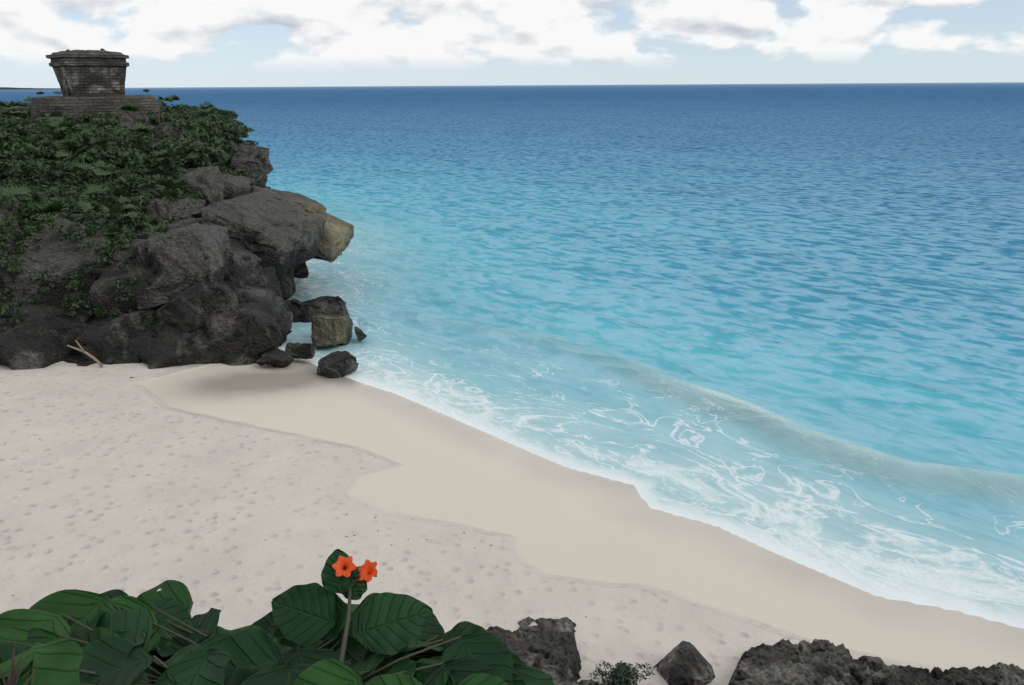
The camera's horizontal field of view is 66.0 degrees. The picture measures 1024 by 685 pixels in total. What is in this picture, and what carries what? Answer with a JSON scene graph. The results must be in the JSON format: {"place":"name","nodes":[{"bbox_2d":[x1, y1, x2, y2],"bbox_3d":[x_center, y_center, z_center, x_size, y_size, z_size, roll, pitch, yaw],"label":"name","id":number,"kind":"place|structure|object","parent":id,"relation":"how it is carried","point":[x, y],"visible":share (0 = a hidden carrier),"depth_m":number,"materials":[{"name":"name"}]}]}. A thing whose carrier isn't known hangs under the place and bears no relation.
{"place":"outdoors","nodes":[
{"label":"outdoors","id":0,"kind":"place"},
{"bbox_2d":[0,87,59,89],"bbox_3d":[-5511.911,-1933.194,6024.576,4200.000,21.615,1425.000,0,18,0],"label":"distant coast","id":1,"kind":"structure","parent":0,"point":[6,88],"depth_m":6221.43,"materials":[{"name":"blue"}]},
{"bbox_2d":[0,121,272,354],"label":"headland","id":2,"kind":"structure","parent":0,"point":[148,188],"depth_m":46.64,"materials":[{"name":"grey stone"}]},
{"bbox_2d":[30,50,159,118],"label":"temple","id":3,"kind":"structure","parent":2,"relation":"on","point":[90,81],"depth_m":60.35,"materials":[{"name":"grey stone"}]},
{"bbox_2d":[0,48,270,327],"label":"shrubs","id":4,"kind":"object","parent":2,"relation":"on","point":[34,150],"visible":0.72,"depth_m":45.67,"materials":[{"name":"green plant"}]},
{"bbox_2d":[0,110,366,377],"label":"headland rocks","id":5,"kind":"object","parent":2,"relation":"on","point":[222,266],"visible":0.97,"depth_m":34.59,"materials":[{"name":"grey stone"}]},
{"bbox_2d":[0,549,553,684],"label":"leafy plant","id":6,"kind":"object","parent":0,"point":[307,620],"depth_m":1.31,"materials":[{"name":"green plant"}]},
{"bbox_2d":[0,82,1023,628],"bbox_3d":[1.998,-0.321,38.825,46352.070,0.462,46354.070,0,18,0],"label":"sea","id":7,"kind":"structure","parent":0,"point":[784,320],"depth_m":48.58,"materials":[{"name":"liquid"}]},
{"bbox_2d":[0,354,1023,684],"bbox_3d":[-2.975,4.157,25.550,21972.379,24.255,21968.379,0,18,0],"label":"ground","id":8,"kind":"structure","parent":0,"point":[240,496],"depth_m":20.57,"materials":[{"name":"beige sand"}]},
{"bbox_2d":[0,626,41,684],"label":"cliff grass","id":9,"kind":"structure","parent":8,"relation":"on","point":[11,677],"depth_m":0.88,"materials":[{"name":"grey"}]},
{"bbox_2d":[67,340,102,366],"bbox_3d":[-17.179,0.461,31.670,1.176,1.373,0.509,-8,20,-23],"label":"driftwood","id":10,"kind":"object","parent":8,"relation":"on","point":[91,356],"visible":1,"depth_m":31.69,"materials":[{"name":"brown wood"}]},
{"bbox_2d":[511,641,714,684],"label":"beach boulders","id":11,"kind":"object","parent":8,"relation":"on","point":[684,663],"visible":0.43,"depth_m":15.02,"materials":[{"name":"dark grey rock"}]},
{"bbox_2d":[588,661,654,684],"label":"beach shrub","id":12,"kind":"object","parent":8,"relation":"on","point":[620,673],"visible":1,"depth_m":14.74,"materials":[{"name":"green plant"}]},
{"bbox_2d":[486,616,1023,684],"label":"beach rocks","id":13,"kind":"object","parent":8,"relation":"on","point":[805,662],"visible":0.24,"depth_m":15.55,"materials":[{"name":"grey stone"}]},
{"bbox_2d":[0,0,1023,87],"label":"sky","id":14,"kind":"structure","parent":0,"point":[167,43],"materials":[{"name":"white"}]}
]}

